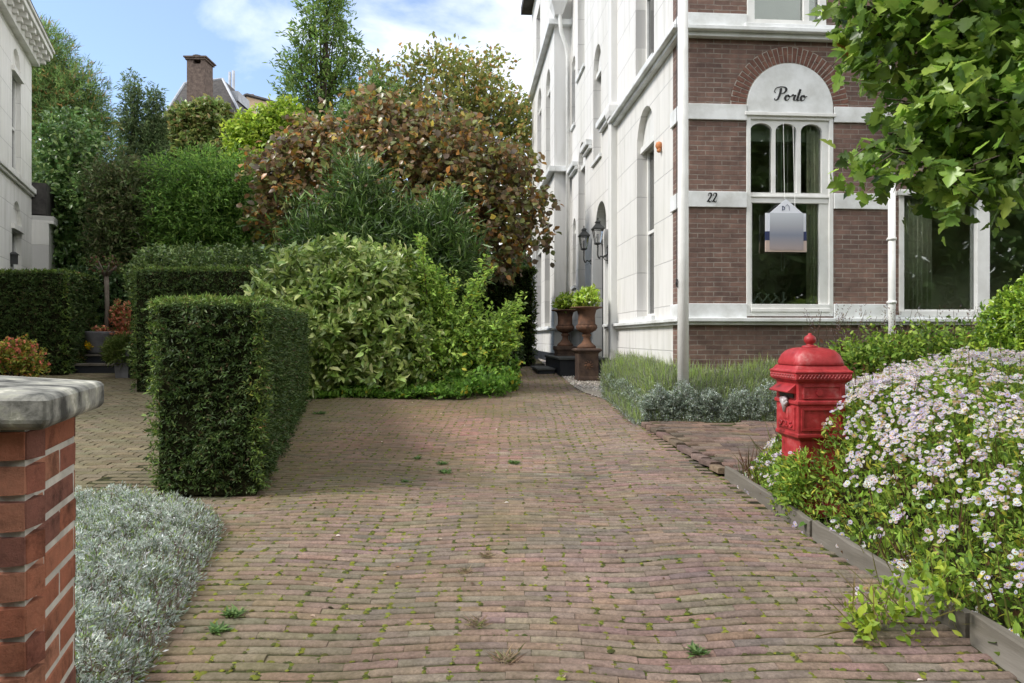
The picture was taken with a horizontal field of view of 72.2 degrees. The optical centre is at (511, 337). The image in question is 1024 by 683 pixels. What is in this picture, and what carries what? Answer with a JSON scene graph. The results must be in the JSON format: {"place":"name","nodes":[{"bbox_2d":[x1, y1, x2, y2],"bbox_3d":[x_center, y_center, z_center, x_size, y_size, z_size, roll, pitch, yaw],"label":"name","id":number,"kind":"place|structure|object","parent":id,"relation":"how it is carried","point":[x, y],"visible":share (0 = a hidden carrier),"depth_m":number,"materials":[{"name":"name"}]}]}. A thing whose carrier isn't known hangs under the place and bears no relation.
{"place":"outdoors","nodes":[
{"label":"outdoors","id":0,"kind":"place"},
{"bbox_2d":[2,373,196,568],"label":"courtyard paving","id":1,"kind":"structure","parent":0,"point":[111,439],"depth_m":7.35,"materials":[{"name":"beige brick"}]},
{"bbox_2d":[0,333,51,376],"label":"sedum clump","id":2,"kind":"object","parent":1,"relation":"on","point":[20,352],"visible":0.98,"depth_m":11.52,"materials":[{"name":"orange plant"}]},
{"bbox_2d":[114,351,130,377],"bbox_3d":[-7.272,0.500,13.200,0.307,0.521,0.307,0,0,0],"label":"tall planter","id":3,"kind":"object","parent":1,"relation":"on","point":[123,371],"visible":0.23,"depth_m":13.07,"materials":[{"name":"grey stone"}]},
{"bbox_2d":[99,331,132,368],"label":"grass plant","id":4,"kind":"object","parent":3,"relation":"in","point":[111,347],"depth_m":12.99,"materials":[{"name":"green plant"}]},
{"bbox_2d":[31,0,531,257],"label":"sky","id":5,"kind":"structure","parent":0,"point":[152,38],"materials":[{"name":"blue"}]},
{"bbox_2d":[74,366,1023,682],"bbox_3d":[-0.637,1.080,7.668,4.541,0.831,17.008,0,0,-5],"label":"driveway","id":6,"kind":"structure","parent":0,"point":[544,660],"depth_m":3.70,"materials":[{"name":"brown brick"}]},
{"bbox_2d":[196,620,233,635],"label":"weed tuft","id":7,"kind":"object","parent":6,"relation":"on","point":[214,628],"visible":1,"depth_m":2.99,"materials":[{"name":"green plant"}]},
{"bbox_2d":[220,604,247,618],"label":"weed tuft","id":8,"kind":"object","parent":6,"relation":"on","point":[234,612],"visible":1,"depth_m":3.12,"materials":[{"name":"green plant"}]},
{"bbox_2d":[313,411,326,413],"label":"weed tuft","id":9,"kind":"object","parent":6,"relation":"on","point":[321,412],"visible":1,"depth_m":8.77,"materials":[{"name":"green plant"}]},
{"bbox_2d":[435,460,447,464],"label":"weed tuft","id":10,"kind":"object","parent":6,"relation":"on","point":[441,462],"visible":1,"depth_m":6.17,"materials":[{"name":"green plant"}]},
{"bbox_2d":[436,467,452,473],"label":"weed tuft","id":11,"kind":"object","parent":6,"relation":"on","point":[443,471],"visible":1,"depth_m":5.83,"materials":[{"name":"green plant"}]},
{"bbox_2d":[454,566,472,574],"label":"dry grass tuft","id":12,"kind":"object","parent":6,"relation":"on","point":[466,571],"visible":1,"depth_m":3.69,"materials":[{"name":"beige plant"}]},
{"bbox_2d":[461,614,490,627],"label":"dry grass tuft","id":13,"kind":"object","parent":6,"relation":"on","point":[475,622],"visible":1,"depth_m":3.07,"materials":[{"name":"beige plant"}]},
{"bbox_2d":[479,550,495,557],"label":"dry grass tuft","id":14,"kind":"object","parent":6,"relation":"on","point":[486,554],"visible":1,"depth_m":3.90,"materials":[{"name":"beige plant"}]},
{"bbox_2d":[486,643,526,664],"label":"dry grass tuft","id":15,"kind":"object","parent":6,"relation":"on","point":[505,659],"visible":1,"depth_m":2.74,"materials":[{"name":"beige plant"}]},
{"bbox_2d":[507,460,519,463],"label":"weed tuft","id":16,"kind":"object","parent":6,"relation":"on","point":[513,462],"visible":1,"depth_m":6.14,"materials":[{"name":"green plant"}]},
{"bbox_2d":[78,366,1018,682],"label":"joint moss","id":17,"kind":"object","parent":6,"relation":"on","point":[458,620],"visible":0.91,"depth_m":3.90,"materials":[{"name":"green plant"}]},
{"bbox_2d":[675,0,688,415],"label":"flagpole","id":18,"kind":"object","parent":6,"relation":"on","point":[682,267],"visible":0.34,"depth_m":8.20,"materials":[{"name":"white metal"}]},
{"bbox_2d":[683,640,710,657],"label":"weed tuft","id":19,"kind":"object","parent":6,"relation":"on","point":[694,649],"visible":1,"depth_m":2.85,"materials":[{"name":"green plant"}]},
{"bbox_2d":[769,333,853,517],"bbox_3d":[2.006,0.572,4.759,0.420,1.207,0.392,0,0,-4],"label":"letter box","id":20,"kind":"object","parent":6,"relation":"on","point":[810,378],"visible":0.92,"depth_m":4.61,"materials":[{"name":"red metal"}]},
{"bbox_2d":[778,404,794,429],"bbox_3d":[1.855,0.535,4.750,0.016,0.150,0.240,0,0,-4],"label":"door","id":21,"kind":"structure","parent":20,"relation":"in","point":[786,419],"depth_m":4.72,"materials":[{"name":"red metal"}]},
{"bbox_2d":[733,339,1023,655],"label":"aster bush","id":22,"kind":"object","parent":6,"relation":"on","point":[922,409],"visible":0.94,"depth_m":3.91,"materials":[{"name":"white plant"}]},
{"bbox_2d":[203,394,921,679],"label":"leaf litter","id":23,"kind":"object","parent":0,"point":[511,525],"visible":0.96,"depth_m":4.29,"materials":[{"name":"brown plant"}]},
{"bbox_2d":[652,422,743,456],"bbox_3d":[3.392,1.032,6.860,3.816,0.140,2.400,0,0,0],"label":"path bed","id":24,"kind":"object","parent":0,"point":[711,422],"visible":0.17,"depth_m":7.88,"materials":[{"name":"brown soil"}]},
{"bbox_2d":[459,358,1023,599],"bbox_3d":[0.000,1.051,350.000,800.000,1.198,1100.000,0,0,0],"label":"ground","id":25,"kind":"structure","parent":0,"point":[538,362],"depth_m":4.59,"materials":[{"name":"soil"}]},
{"bbox_2d":[0,0,60,270],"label":"neighbour house","id":26,"kind":"structure","parent":25,"relation":"on","point":[28,223],"depth_m":15.91,"materials":[{"name":"paint"}]},
{"bbox_2d":[10,252,18,266],"bbox_3d":[-10.695,-1.682,15.081,0.180,0.320,0.180,0,0,-24],"label":"wall light","id":27,"kind":"object","parent":26,"relation":"attached to","point":[13,257],"visible":1,"depth_m":15.03,"materials":[{"name":"black metal"}]},
{"bbox_2d":[11,51,24,169],"bbox_3d":[-11.357,-4.904,15.377,0.960,2.980,0.955,0,0,-24],"label":"window","id":28,"kind":"structure","parent":26,"relation":"in","point":[17,77],"depth_m":15.82,"materials":[{"name":"white paint"}]},
{"bbox_2d":[11,203,24,269],"bbox_3d":[-11.370,-1.720,15.406,0.960,2.640,1.020,0,0,-24],"label":"window","id":29,"kind":"structure","parent":26,"relation":"in","point":[15,227],"depth_m":15.76,"materials":[{"name":"white paint"}]},
{"bbox_2d":[0,267,101,374],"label":"clipped hedge","id":30,"kind":"object","parent":25,"relation":"on","point":[53,311],"visible":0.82,"depth_m":13.65,"materials":[{"name":"green plant"}]},
{"bbox_2d":[0,375,103,682],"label":"gate pillar","id":31,"kind":"structure","parent":25,"relation":"on","point":[37,526],"depth_m":1.29,"materials":[{"name":"brick"}]},
{"bbox_2d":[32,104,120,278],"bbox_3d":[-11.309,-2.615,18.523,4.314,6.983,2.730,0,0,0],"label":"broadleaf tree","id":32,"kind":"object","parent":25,"relation":"on","point":[56,161],"visible":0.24,"depth_m":17.99,"materials":[{"name":"green plant"}]},
{"bbox_2d":[32,13,127,184],"bbox_3d":[-15.034,-5.018,23.005,4.730,11.295,3.414,0,0,0],"label":"pine tree","id":33,"kind":"object","parent":25,"relation":"on","point":[53,84],"visible":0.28,"depth_m":22.67,"materials":[{"name":"green plant"}]},
{"bbox_2d":[72,354,114,372],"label":"wooden steps","id":34,"kind":"structure","parent":25,"relation":"on","point":[94,363],"depth_m":14.00,"materials":[{"name":"black paint"}]},
{"bbox_2d":[84,331,114,353],"bbox_3d":[-8.628,0.105,14.700,0.640,0.470,0.640,0,0,0],"label":"planter pot","id":35,"kind":"object","parent":34,"relation":"on","point":[95,339],"visible":0.73,"depth_m":14.46,"materials":[{"name":"stone"}]},
{"bbox_2d":[85,340,92,349],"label":"yellow flowers","id":36,"kind":"object","parent":35,"relation":"in","point":[88,347],"visible":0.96,"depth_m":14.42,"materials":[{"name":"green plant"}]},
{"bbox_2d":[90,325,111,333],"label":"hydrangea","id":37,"kind":"object","parent":35,"relation":"in","point":[95,328],"visible":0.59,"depth_m":14.52,"materials":[{"name":"pink plant"}]},
{"bbox_2d":[85,255,124,330],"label":"standard tree","id":38,"kind":"object","parent":35,"relation":"in","point":[106,275],"visible":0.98,"depth_m":14.66,"materials":[{"name":"green plant"}]},
{"bbox_2d":[108,299,131,335],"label":"hydrangea","id":39,"kind":"object","parent":34,"relation":"on","point":[119,314],"visible":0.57,"depth_m":14.78,"materials":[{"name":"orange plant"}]},
{"bbox_2d":[58,263,159,331],"bbox_3d":[-9.193,-0.264,16.202,3.215,2.959,1.058,0,0,0],"label":"ivy screen","id":40,"kind":"object","parent":25,"relation":"on","point":[117,291],"visible":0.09,"depth_m":16.00,"materials":[{"name":"green plant"}]},
{"bbox_2d":[108,67,150,174],"bbox_3d":[-13.570,-4.523,24.978,1.892,10.275,1.866,0,0,35],"label":"cypress tree","id":41,"kind":"object","parent":25,"relation":"on","point":[129,122],"visible":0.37,"depth_m":24.79,"materials":[{"name":"green plant"}]},
{"bbox_2d":[66,147,193,274],"bbox_3d":[-8.872,-1.956,16.969,3.479,5.235,2.335,0,0,0],"label":"dark shrub","id":42,"kind":"object","parent":25,"relation":"on","point":[118,204],"visible":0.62,"depth_m":16.48,"materials":[{"name":"green plant"}]},
{"bbox_2d":[74,480,228,682],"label":"silver bush","id":43,"kind":"object","parent":25,"relation":"on","point":[114,513],"visible":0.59,"depth_m":3.28,"materials":[{"name":"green plant"}]},
{"bbox_2d":[129,81,174,180],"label":"cypress tree","id":44,"kind":"object","parent":25,"relation":"on","point":[156,128],"visible":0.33,"depth_m":24.83,"materials":[{"name":"green plant"}]},
{"bbox_2d":[141,93,235,178],"bbox_3d":[-12.081,-4.391,26.986,4.676,9.992,3.092,0,0,0],"label":"ivy tree","id":45,"kind":"object","parent":25,"relation":"on","point":[199,119],"visible":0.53,"depth_m":26.20,"materials":[{"name":"green plant"}]},
{"bbox_2d":[124,135,286,266],"bbox_3d":[-7.139,-2.073,16.836,4.261,5.471,2.979,0,0,0],"label":"feathery tree","id":46,"kind":"object","parent":25,"relation":"on","point":[212,195],"visible":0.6,"depth_m":16.18,"materials":[{"name":"green plant"}]},
{"bbox_2d":[162,54,248,179],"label":"old house","id":47,"kind":"structure","parent":25,"relation":"on","point":[200,81],"depth_m":44.30,"materials":[{"name":"stone"}]},
{"bbox_2d":[228,70,234,89],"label":"flue pipe","id":48,"kind":"object","parent":47,"relation":"attached to","point":[233,79],"visible":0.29,"depth_m":49.91,"materials":[{"name":"metal"}]},
{"bbox_2d":[120,240,297,378],"bbox_3d":[-5.482,-0.182,13.372,3.768,3.360,1.898,0,0,0],"label":"laurel hedge","id":49,"kind":"object","parent":25,"relation":"on","point":[171,256],"visible":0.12,"depth_m":12.95,"materials":[{"name":"green plant"}]},
{"bbox_2d":[140,291,312,497],"bbox_3d":[-2.699,0.369,7.392,1.024,1.589,5.191,0,0,-12],"label":"clipped hedge","id":50,"kind":"object","parent":25,"relation":"on","point":[231,378],"visible":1,"depth_m":5.11,"materials":[{"name":"green plant"}]},
{"bbox_2d":[126,264,327,391],"bbox_3d":[-4.453,-0.140,11.796,3.388,2.069,1.906,0,0,0],"label":"clipped hedge","id":51,"kind":"object","parent":25,"relation":"on","point":[168,281],"visible":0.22,"depth_m":11.05,"materials":[{"name":"green plant"}]},
{"bbox_2d":[219,93,311,239],"bbox_3d":[-7.017,-3.154,19.943,2.645,7.594,2.073,0,0,0],"label":"yellow green tree","id":52,"kind":"object","parent":25,"relation":"on","point":[249,127],"visible":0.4,"depth_m":19.59,"materials":[{"name":"green plant"}]},
{"bbox_2d":[243,93,340,246],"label":"tan building","id":53,"kind":"structure","parent":25,"relation":"on","point":[253,99],"depth_m":60.00,"materials":[{"name":"brick"}]},
{"bbox_2d":[263,0,377,181],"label":"conifer tree","id":54,"kind":"object","parent":25,"relation":"on","point":[324,32],"visible":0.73,"depth_m":23.74,"materials":[{"name":"green plant"}]},
{"bbox_2d":[239,232,451,399],"bbox_3d":[-2.578,-0.236,11.050,3.351,2.948,2.480,0,0,0],"label":"spotted laurel","id":55,"kind":"object","parent":25,"relation":"on","point":[358,295],"visible":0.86,"depth_m":10.46,"materials":[{"name":"green plant"}]},
{"bbox_2d":[236,126,497,314],"bbox_3d":[-2.632,-1.644,13.196,4.768,4.797,2.680,0,0,0],"label":"narrow leaved shrub","id":56,"kind":"object","parent":25,"relation":"on","point":[441,231],"visible":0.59,"depth_m":12.84,"materials":[{"name":"green plant"}]},
{"bbox_2d":[329,57,413,158],"bbox_3d":[-4.421,-4.044,22.055,3.094,9.352,2.300,0,0,0],"label":"young tree","id":57,"kind":"object","parent":25,"relation":"on","point":[376,81],"visible":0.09,"depth_m":21.80,"materials":[{"name":"green plant"}]},
{"bbox_2d":[234,69,563,314],"bbox_3d":[-2.479,-2.603,15.441,7.228,6.651,3.819,0,0,0],"label":"copper hazel","id":58,"kind":"object","parent":25,"relation":"on","point":[419,145],"visible":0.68,"depth_m":14.90,"materials":[{"name":"brown plant"}]},
{"bbox_2d":[308,354,521,399],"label":"ground cover","id":59,"kind":"object","parent":25,"relation":"on","point":[484,382],"visible":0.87,"depth_m":10.36,"materials":[{"name":"green plant"}]},
{"bbox_2d":[358,31,533,263],"bbox_3d":[-1.789,-4.994,24.984,7.549,11.223,4.728,0,0,0],"label":"autumn tree","id":60,"kind":"object","parent":25,"relation":"on","point":[484,103],"visible":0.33,"depth_m":24.32,"materials":[{"name":"green plant"}]},
{"bbox_2d":[383,232,530,391],"bbox_3d":[-0.905,-0.279,11.227,2.420,2.841,1.899,0,0,0],"label":"arching shrub","id":61,"kind":"object","parent":25,"relation":"on","point":[442,304],"visible":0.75,"depth_m":11.07,"materials":[{"name":"green plant"}]},
{"bbox_2d":[416,264,539,365],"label":"clipped hedge","id":62,"kind":"object","parent":25,"relation":"on","point":[526,282],"visible":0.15,"depth_m":17.21,"materials":[{"name":"plant"}]},
{"bbox_2d":[480,311,525,370],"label":"round bush","id":63,"kind":"object","parent":25,"relation":"on","point":[519,353],"visible":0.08,"depth_m":13.11,"materials":[{"name":"green plant"}]},
{"bbox_2d":[475,235,531,266],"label":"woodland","id":64,"kind":"object","parent":25,"relation":"on","point":[522,263],"depth_m":29.74,"materials":[{"name":"green plant"}]},
{"bbox_2d":[530,366,554,373],"bbox_3d":[0.621,0.725,14.412,0.365,0.250,1.260,0,0,-4],"label":"stone step","id":65,"kind":"object","parent":25,"relation":"on","point":[544,370],"visible":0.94,"depth_m":13.82,"materials":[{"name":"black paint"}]},
{"bbox_2d":[538,358,603,397],"bbox_3d":[1.500,0.771,16.750,1.400,0.307,14.500,0,0,0],"label":"gravel bed","id":66,"kind":"object","parent":25,"relation":"on","point":[590,390],"visible":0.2,"depth_m":11.71,"materials":[{"name":"grey gravel"}]},
{"bbox_2d":[571,306,602,380],"bbox_3d":[1.355,0.111,12.750,0.587,1.339,0.587,0,0,-6],"label":"garden urn","id":67,"kind":"object","parent":66,"relation":"on","point":[586,351],"visible":0.99,"depth_m":12.58,"materials":[{"name":"brown metal"}]},
{"bbox_2d":[568,283,601,309],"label":"potted plant","id":68,"kind":"object","parent":67,"relation":"in","point":[588,296],"visible":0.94,"depth_m":12.67,"materials":[{"name":"green plant"}]},
{"bbox_2d":[544,355,607,375],"bbox_3d":[1.284,0.615,14.509,0.960,0.470,2.360,0,0,-4],"label":"stone step","id":69,"kind":"object","parent":25,"relation":"on","point":[563,365],"visible":0.46,"depth_m":13.36,"materials":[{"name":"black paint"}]},
{"bbox_2d":[551,309,576,355],"bbox_3d":[1.128,-0.097,14.900,0.587,0.994,0.587,0,0,-6],"label":"garden urn","id":70,"kind":"object","parent":69,"relation":"on","point":[564,327],"visible":0.92,"depth_m":14.75,"materials":[{"name":"brown metal"}]},
{"bbox_2d":[551,290,574,312],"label":"potted plant","id":71,"kind":"object","parent":70,"relation":"in","point":[562,301],"visible":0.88,"depth_m":14.79,"materials":[{"name":"green plant"}]},
{"bbox_2d":[596,348,739,424],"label":"lavender bush","id":72,"kind":"object","parent":25,"relation":"on","point":[636,389],"visible":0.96,"depth_m":8.39,"materials":[{"name":"green plant"}]},
{"bbox_2d":[725,466,812,536],"bbox_3d":[1.782,1.233,4.907,0.091,0.432,1.354,0,0,-4],"label":"timber edging","id":73,"kind":"object","parent":25,"relation":"on","point":[759,493],"visible":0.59,"depth_m":4.83,"materials":[{"name":"grey wood"}]},
{"bbox_2d":[521,0,1023,413],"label":"villa","id":74,"kind":"object","parent":25,"relation":"on","point":[602,94],"visible":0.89,"depth_m":9.33,"materials":[{"name":"paint"}]},
{"bbox_2d":[534,242,541,329],"bbox_3d":[0.901,-1.735,21.784,0.250,2.970,1.650,0,0,-4],"label":"window","id":75,"kind":"structure","parent":74,"relation":"in","point":[539,252],"depth_m":22.05,"materials":[{"name":"white paint"}]},
{"bbox_2d":[570,67,575,131],"bbox_3d":[2.029,-6.185,17.771,1.050,1.870,0.734,0,0,-4],"label":"window","id":76,"kind":"structure","parent":74,"relation":"in","point":[574,123],"depth_m":17.68,"materials":[{"name":"white paint"}]},
{"bbox_2d":[575,63,584,82],"bbox_3d":[1.690,-6.244,16.608,0.210,0.068,1.091,0,0,-4],"label":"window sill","id":77,"kind":"structure","parent":74,"relation":"in","point":[583,65],"depth_m":16.54,"materials":[{"name":"white paint"}]},
{"bbox_2d":[581,157,584,170],"bbox_3d":[1.770,-4.330,16.546,0.140,0.580,0.960,0,0,-4],"label":"window","id":78,"kind":"structure","parent":74,"relation":"in","point":[583,166],"depth_m":16.77,"materials":[{"name":"white paint"}]},
{"bbox_2d":[578,226,591,263],"bbox_3d":[1.593,-1.945,14.952,0.353,0.890,0.230,0,0,-4],"label":"wall lantern","id":79,"kind":"object","parent":74,"relation":"attached to","point":[584,233],"depth_m":14.91,"materials":[{"name":"black metal"}]},
{"bbox_2d":[590,50,601,167],"bbox_3d":[1.850,-4.890,14.649,0.250,2.460,0.978,0,0,-4],"label":"window","id":80,"kind":"structure","parent":74,"relation":"in","point":[598,75],"depth_m":14.79,"materials":[{"name":"white paint"}]},
{"bbox_2d":[591,218,607,263],"bbox_3d":[1.703,-1.865,13.469,0.345,0.890,0.230,0,0,-4],"label":"wall lantern","id":81,"kind":"object","parent":74,"relation":"attached to","point":[597,226],"depth_m":13.45,"materials":[{"name":"black metal"}]},
{"bbox_2d":[601,239,602,356],"bbox_3d":[1.946,-0.820,14.279,0.150,2.480,1.108,0,0,-4],"label":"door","id":82,"kind":"structure","parent":74,"relation":"in","point":[602,239],"depth_m":14.78,"materials":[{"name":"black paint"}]},
{"bbox_2d":[632,0,653,83],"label":"window","id":83,"kind":"structure","parent":74,"relation":"in","point":[649,3],"depth_m":11.24,"materials":[{"name":"white paint"}]},
{"bbox_2d":[633,109,654,321],"bbox_3d":[2.138,-1.914,10.814,0.280,3.311,1.129,0,0,-4],"label":"window","id":84,"kind":"structure","parent":74,"relation":"in","point":[648,141],"depth_m":11.18,"materials":[{"name":"white paint"}]},
{"bbox_2d":[655,142,661,152],"bbox_3d":[2.071,-2.692,9.932,0.078,0.174,0.146,0,0,-4],"label":"wall ornament","id":85,"kind":"object","parent":74,"relation":"attached to","point":[658,145],"depth_m":9.89,"materials":[{"name":"ceramic"}]},
{"bbox_2d":[752,292,785,303],"bbox_3d":[3.469,-0.363,9.549,0.542,0.526,0.040,0,0,-4],"label":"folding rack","id":86,"kind":"object","parent":74,"relation":"on","point":[774,299],"visible":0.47,"depth_m":9.55,"materials":[{"name":"grey metal"}]},
{"bbox_2d":[751,124,805,270],"bbox_3d":[3.591,-1.877,9.264,1.049,2.003,0.036,0,0,-4],"label":"window blind","id":87,"kind":"object","parent":74,"relation":"attached to","point":[760,132],"depth_m":9.25,"materials":[{"name":"white paint"}]},
{"bbox_2d":[765,123,806,251],"bbox_3d":[3.530,-1.942,9.060,0.543,1.672,0.050,0,0,-4],"label":"hanging sign","id":88,"kind":"object","parent":74,"relation":"hanging from","point":[785,225],"visible":1,"depth_m":9.04,"materials":[{"name":"white"}]},
{"bbox_2d":[744,0,835,28],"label":"window","id":89,"kind":"structure","parent":74,"relation":"in","point":[774,13],"depth_m":9.17,"materials":[{"name":"white paint"}]},
{"bbox_2d":[745,111,836,315],"bbox_3d":[3.601,-1.593,9.121,1.219,2.629,0.118,0,0,-4],"label":"window","id":90,"kind":"structure","parent":74,"relation":"in","point":[823,121],"depth_m":9.12,"materials":[{"name":"white paint"}]},
{"bbox_2d":[806,125,819,303],"bbox_3d":[3.972,-1.475,9.229,0.237,2.750,0.091,0,0,-4],"label":"curtain","id":91,"kind":"object","parent":74,"relation":"hanging from","point":[812,159],"visible":0.56,"depth_m":9.23,"materials":[{"name":"green fabric"}]},
{"bbox_2d":[904,196,931,309],"bbox_3d":[5.387,-1.010,9.331,0.426,1.920,0.091,0,0,-4],"label":"curtain","id":92,"kind":"object","parent":74,"relation":"hanging from","point":[917,265],"visible":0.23,"depth_m":9.32,"materials":[{"name":"fabric"}]},
{"bbox_2d":[896,189,1023,317],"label":"window","id":93,"kind":"structure","parent":74,"relation":"in","point":[980,240],"depth_m":9.26,"materials":[{"name":"white paint"}]},
{"bbox_2d":[717,352,851,421],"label":"lavender bush","id":94,"kind":"object","parent":25,"relation":"on","point":[755,394],"visible":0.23,"depth_m":8.27,"materials":[{"name":"green plant"}]},
{"bbox_2d":[736,469,904,482],"bbox_3d":[2.481,1.211,5.617,1.441,0.310,0.085,0,0,-2],"label":"timber edging","id":95,"kind":"object","parent":25,"relation":"on","point":[740,471],"visible":0.03,"depth_m":5.64,"materials":[{"name":"grey wood"}]},
{"bbox_2d":[812,520,971,637],"bbox_3d":[1.880,1.299,3.567,0.096,0.413,1.274,0,0,-4],"label":"timber edging","id":96,"kind":"object","parent":25,"relation":"on","point":[853,554],"visible":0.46,"depth_m":3.58,"materials":[{"name":"grey wood"}]},
{"bbox_2d":[803,303,993,386],"bbox_3d":[4.829,0.339,8.232,2.707,1.550,1.503,0,0,0],"label":"shrub","id":97,"kind":"object","parent":25,"relation":"on","point":[860,355],"visible":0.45,"depth_m":8.01,"materials":[{"name":"green plant"}]},
{"bbox_2d":[812,533,987,652],"bbox_3d":[1.611,1.119,2.986,0.722,0.505,0.537,0,0,15],"label":"aster sprig","id":98,"kind":"object","parent":25,"relation":"on","point":[869,623],"visible":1,"depth_m":2.94,"materials":[{"name":"green plant"}]},
{"bbox_2d":[805,0,1023,245],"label":"maple tree","id":99,"kind":"object","parent":25,"relation":"on","point":[958,76],"visible":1,"depth_m":4.03,"materials":[{"name":"green plant"}]},
{"bbox_2d":[966,273,1023,358],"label":"round shrub","id":100,"kind":"object","parent":25,"relation":"on","point":[1005,311],"visible":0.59,"depth_m":6.93,"materials":[{"name":"green plant"}]},
{"bbox_2d":[970,612,1023,682],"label":"timber edging","id":101,"kind":"object","parent":25,"relation":"on","point":[1008,645],"visible":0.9,"depth_m":2.74,"materials":[{"name":"grey wood"}]},
{"bbox_2d":[641,420,1012,473],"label":"side path","id":102,"kind":"structure","parent":0,"point":[722,444],"depth_m":6.94,"materials":[{"name":"brown brick"}]}
]}

